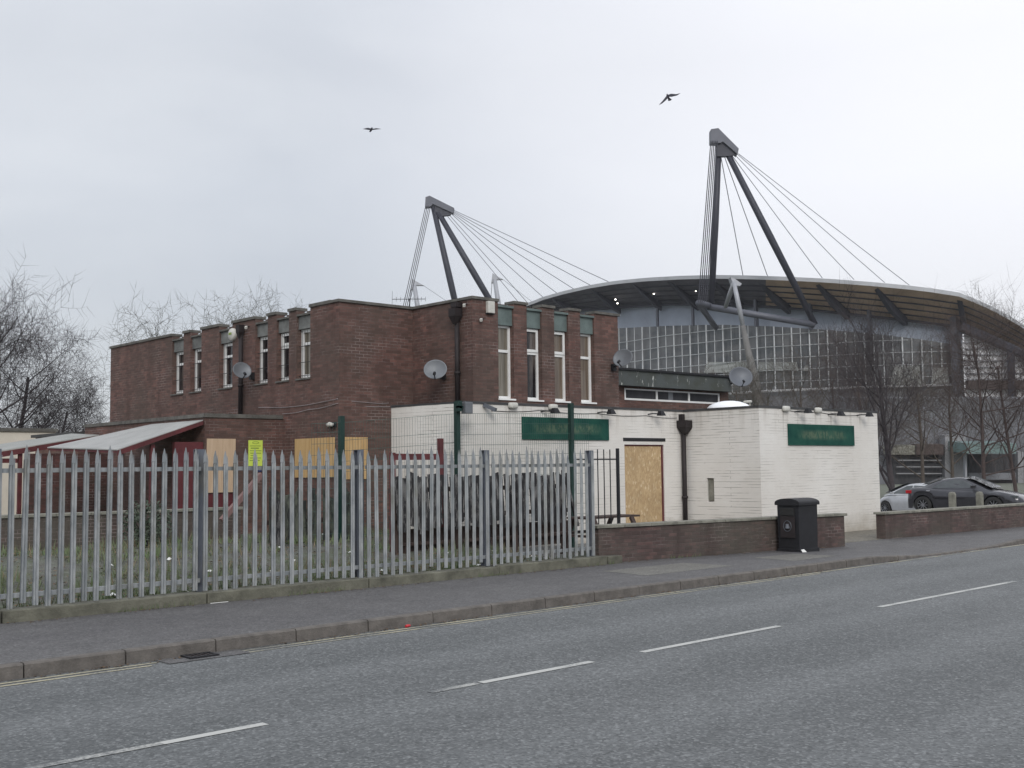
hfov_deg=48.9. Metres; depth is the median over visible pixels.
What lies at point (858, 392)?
bare tree
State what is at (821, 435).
sign board
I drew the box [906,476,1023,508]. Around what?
parked coupe
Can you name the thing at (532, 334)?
window
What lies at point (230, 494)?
red door panel
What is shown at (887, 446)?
bare tree
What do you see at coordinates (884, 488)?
ground
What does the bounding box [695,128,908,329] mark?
stadium mast
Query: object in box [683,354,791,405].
bare tree
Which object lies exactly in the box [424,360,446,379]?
satellite dish
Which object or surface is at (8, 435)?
cream rendered building
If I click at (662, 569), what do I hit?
pavement patch
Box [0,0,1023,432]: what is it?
sky
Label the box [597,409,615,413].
spotlight
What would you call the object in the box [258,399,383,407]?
cable
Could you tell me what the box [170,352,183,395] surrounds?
window
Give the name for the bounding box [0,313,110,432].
bare tree
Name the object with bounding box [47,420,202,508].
corrugated canopy
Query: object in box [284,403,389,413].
cable
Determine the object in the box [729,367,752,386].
satellite dish
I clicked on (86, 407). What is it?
bare tree
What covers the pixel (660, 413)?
spotlight
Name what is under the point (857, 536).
forecourt path
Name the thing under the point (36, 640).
pavement
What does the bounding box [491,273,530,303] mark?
stadium mast
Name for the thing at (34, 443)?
corrugated canopy
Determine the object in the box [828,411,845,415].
spotlight
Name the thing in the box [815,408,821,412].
bulkhead light
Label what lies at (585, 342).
window
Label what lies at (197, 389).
window
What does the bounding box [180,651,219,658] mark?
drain grate
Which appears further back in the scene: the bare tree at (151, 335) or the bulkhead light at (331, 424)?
the bare tree at (151, 335)
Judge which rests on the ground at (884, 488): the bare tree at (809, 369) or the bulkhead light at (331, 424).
the bare tree at (809, 369)
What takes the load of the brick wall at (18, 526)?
on the ground at (884, 488)
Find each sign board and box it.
[522,417,608,439]
[787,424,854,445]
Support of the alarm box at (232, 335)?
attached to the public house
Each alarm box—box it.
[228,328,236,340]
[485,301,494,314]
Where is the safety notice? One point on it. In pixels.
(256, 445)
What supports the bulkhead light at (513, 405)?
attached to the public house
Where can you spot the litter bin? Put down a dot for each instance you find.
(797, 526)
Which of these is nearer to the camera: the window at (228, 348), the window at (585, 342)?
the window at (585, 342)
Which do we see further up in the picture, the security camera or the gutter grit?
the security camera
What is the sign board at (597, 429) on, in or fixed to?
attached to the public house
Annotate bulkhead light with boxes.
[327,422,336,426]
[508,402,517,408]
[548,404,557,409]
[782,406,789,410]
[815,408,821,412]
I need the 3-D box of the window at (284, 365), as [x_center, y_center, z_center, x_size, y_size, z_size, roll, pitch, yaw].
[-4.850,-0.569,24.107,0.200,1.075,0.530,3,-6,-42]
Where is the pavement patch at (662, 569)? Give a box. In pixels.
[606,554,832,575]
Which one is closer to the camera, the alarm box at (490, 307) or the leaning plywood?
the leaning plywood
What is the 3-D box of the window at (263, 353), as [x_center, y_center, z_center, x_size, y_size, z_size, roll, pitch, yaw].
[-5.448,-0.513,24.757,0.200,1.075,0.560,3,-6,-42]
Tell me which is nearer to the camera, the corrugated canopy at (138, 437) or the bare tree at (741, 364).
the corrugated canopy at (138, 437)
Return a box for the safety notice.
[248,440,262,465]
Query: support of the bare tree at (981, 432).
on the car park ground
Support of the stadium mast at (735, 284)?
on the ground at (884, 488)
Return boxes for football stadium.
[526,275,1023,408]
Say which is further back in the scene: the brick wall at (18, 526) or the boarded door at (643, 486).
the boarded door at (643, 486)
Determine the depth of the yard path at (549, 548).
21.88 m
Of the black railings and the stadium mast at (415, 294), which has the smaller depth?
the black railings
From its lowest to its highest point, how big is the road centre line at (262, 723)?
0.001 m
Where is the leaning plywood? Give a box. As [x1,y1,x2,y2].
[270,500,279,548]
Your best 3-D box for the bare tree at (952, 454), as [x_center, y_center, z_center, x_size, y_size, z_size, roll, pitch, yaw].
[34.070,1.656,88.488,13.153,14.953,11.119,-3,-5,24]
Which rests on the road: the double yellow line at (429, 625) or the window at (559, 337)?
the double yellow line at (429, 625)
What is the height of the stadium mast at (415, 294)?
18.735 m
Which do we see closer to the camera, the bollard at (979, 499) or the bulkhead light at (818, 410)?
the bulkhead light at (818, 410)
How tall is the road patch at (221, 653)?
0.001 m
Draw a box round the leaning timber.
[219,473,261,521]
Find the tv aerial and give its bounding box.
[392,297,425,305]
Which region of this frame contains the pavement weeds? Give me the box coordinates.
[118,552,699,611]
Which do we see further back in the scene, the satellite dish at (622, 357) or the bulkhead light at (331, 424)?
the satellite dish at (622, 357)
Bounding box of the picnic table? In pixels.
[554,514,639,553]
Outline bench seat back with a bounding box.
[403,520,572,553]
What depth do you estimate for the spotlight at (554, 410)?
23.34 m
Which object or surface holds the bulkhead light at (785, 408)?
attached to the public house
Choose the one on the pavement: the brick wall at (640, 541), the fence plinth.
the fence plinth
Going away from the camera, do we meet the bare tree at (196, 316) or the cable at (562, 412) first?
the cable at (562, 412)
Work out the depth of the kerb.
12.39 m
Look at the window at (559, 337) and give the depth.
24.13 m
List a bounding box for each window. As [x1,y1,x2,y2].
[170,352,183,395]
[188,348,200,393]
[217,343,232,389]
[253,336,267,385]
[275,332,288,382]
[295,329,309,380]
[498,325,515,400]
[527,328,543,401]
[554,331,570,402]
[580,334,596,403]
[624,388,719,403]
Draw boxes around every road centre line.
[24,683,478,767]
[160,581,1016,743]
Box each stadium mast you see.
[403,196,607,305]
[410,279,445,305]
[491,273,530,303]
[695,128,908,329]
[724,277,762,404]
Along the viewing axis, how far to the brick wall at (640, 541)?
20.45 m
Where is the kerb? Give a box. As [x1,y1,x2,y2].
[0,538,1023,680]
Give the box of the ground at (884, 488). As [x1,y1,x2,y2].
[0,483,1023,607]
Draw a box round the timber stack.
[267,486,349,543]
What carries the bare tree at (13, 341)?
on the ground at (884, 488)
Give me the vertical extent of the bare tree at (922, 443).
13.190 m
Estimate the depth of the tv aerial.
27.15 m
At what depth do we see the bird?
32.64 m
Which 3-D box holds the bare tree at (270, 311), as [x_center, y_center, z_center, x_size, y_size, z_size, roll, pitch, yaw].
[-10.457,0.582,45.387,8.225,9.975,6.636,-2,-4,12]
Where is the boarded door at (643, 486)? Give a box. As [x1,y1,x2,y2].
[624,446,661,522]
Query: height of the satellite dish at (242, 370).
0.368 m
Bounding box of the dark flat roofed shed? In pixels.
[31,431,84,453]
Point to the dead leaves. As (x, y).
(229, 563)
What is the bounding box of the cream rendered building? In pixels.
[0,428,57,514]
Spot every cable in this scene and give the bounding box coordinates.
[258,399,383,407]
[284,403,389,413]
[491,410,660,417]
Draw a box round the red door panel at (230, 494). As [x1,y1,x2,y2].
[208,492,232,506]
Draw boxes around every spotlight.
[540,408,559,412]
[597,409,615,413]
[648,411,665,415]
[795,408,812,412]
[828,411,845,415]
[857,412,873,416]
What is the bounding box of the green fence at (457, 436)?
[311,401,588,546]
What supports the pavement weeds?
on the pavement
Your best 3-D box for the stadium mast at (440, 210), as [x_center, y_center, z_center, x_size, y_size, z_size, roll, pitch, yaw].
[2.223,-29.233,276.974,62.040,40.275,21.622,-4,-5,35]
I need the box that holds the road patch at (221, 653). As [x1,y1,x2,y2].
[157,649,250,663]
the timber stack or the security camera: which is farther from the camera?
the security camera
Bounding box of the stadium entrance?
[829,397,1023,483]
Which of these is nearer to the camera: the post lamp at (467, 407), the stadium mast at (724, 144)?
the post lamp at (467, 407)
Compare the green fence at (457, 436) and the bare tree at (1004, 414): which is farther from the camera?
the bare tree at (1004, 414)
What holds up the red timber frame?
on the ground at (884, 488)
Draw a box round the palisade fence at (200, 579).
[0,445,594,609]
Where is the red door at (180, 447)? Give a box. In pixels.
[172,442,202,508]
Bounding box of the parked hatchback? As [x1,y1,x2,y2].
[880,483,927,511]
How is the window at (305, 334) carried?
in the public house
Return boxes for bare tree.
[0,243,109,432]
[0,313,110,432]
[0,364,109,432]
[80,281,218,404]
[105,288,278,342]
[184,278,306,329]
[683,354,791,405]
[718,334,808,406]
[722,338,879,427]
[754,324,934,472]
[788,312,942,460]
[796,268,993,510]
[829,268,1023,491]
[844,333,978,482]
[884,319,1023,477]
[918,278,1023,491]
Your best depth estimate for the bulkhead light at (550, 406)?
23.55 m
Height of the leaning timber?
0.806 m
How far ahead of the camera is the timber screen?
20.42 m
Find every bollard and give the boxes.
[948,492,956,506]
[975,492,983,505]
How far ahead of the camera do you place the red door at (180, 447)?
22.43 m
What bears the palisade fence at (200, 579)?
on the fence plinth
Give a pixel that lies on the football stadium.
(664, 324)
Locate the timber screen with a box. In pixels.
[388,470,579,554]
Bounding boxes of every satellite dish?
[233,362,254,379]
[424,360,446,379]
[611,349,631,371]
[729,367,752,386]
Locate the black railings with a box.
[577,448,620,531]
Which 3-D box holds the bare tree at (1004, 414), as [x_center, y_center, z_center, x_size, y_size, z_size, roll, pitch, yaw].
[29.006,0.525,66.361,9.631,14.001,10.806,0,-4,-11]
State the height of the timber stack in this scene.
1.187 m
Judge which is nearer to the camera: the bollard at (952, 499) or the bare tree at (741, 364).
the bollard at (952, 499)
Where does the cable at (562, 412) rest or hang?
attached to the public house
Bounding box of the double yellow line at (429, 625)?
[0,544,1023,686]
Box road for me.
[0,544,1023,767]
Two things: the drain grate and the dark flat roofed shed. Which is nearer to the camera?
the drain grate
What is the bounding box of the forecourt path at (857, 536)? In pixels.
[845,529,877,542]
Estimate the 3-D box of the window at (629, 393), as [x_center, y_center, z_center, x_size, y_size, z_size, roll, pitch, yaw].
[4.014,0.312,27.999,3.690,0.280,0.040,3,-6,-42]
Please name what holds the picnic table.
on the yard path at (549, 548)
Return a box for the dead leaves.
[1,531,550,605]
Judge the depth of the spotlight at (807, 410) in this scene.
25.87 m
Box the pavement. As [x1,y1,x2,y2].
[0,527,1023,663]
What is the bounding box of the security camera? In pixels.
[483,403,496,411]
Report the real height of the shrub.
0.901 m
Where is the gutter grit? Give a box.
[7,544,1021,676]
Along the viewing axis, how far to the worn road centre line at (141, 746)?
7.06 m
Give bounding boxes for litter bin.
[774,497,819,551]
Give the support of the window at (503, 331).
in the public house
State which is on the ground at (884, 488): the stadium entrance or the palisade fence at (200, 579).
the stadium entrance
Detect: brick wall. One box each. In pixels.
[1,507,242,551]
[595,513,846,561]
[873,503,1023,538]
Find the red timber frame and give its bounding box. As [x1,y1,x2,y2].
[389,438,443,551]
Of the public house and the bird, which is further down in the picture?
the public house
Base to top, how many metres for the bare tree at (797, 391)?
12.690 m
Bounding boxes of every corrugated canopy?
[0,433,98,513]
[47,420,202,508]
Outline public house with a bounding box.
[28,296,880,548]
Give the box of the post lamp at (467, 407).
[456,402,472,413]
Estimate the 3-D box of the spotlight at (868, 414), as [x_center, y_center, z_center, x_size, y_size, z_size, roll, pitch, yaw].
[8.711,0.753,27.769,0.391,0.105,0.206,-3,-5,29]
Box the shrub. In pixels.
[122,499,171,547]
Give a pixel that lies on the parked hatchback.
(896, 498)
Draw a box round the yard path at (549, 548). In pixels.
[509,543,585,559]
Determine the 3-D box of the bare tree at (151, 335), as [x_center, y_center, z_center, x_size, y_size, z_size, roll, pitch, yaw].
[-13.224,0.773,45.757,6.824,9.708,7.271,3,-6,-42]
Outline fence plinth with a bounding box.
[0,555,621,623]
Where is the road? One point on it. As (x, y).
(838, 669)
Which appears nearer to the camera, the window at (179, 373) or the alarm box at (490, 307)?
the alarm box at (490, 307)
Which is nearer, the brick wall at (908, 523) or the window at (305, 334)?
the window at (305, 334)

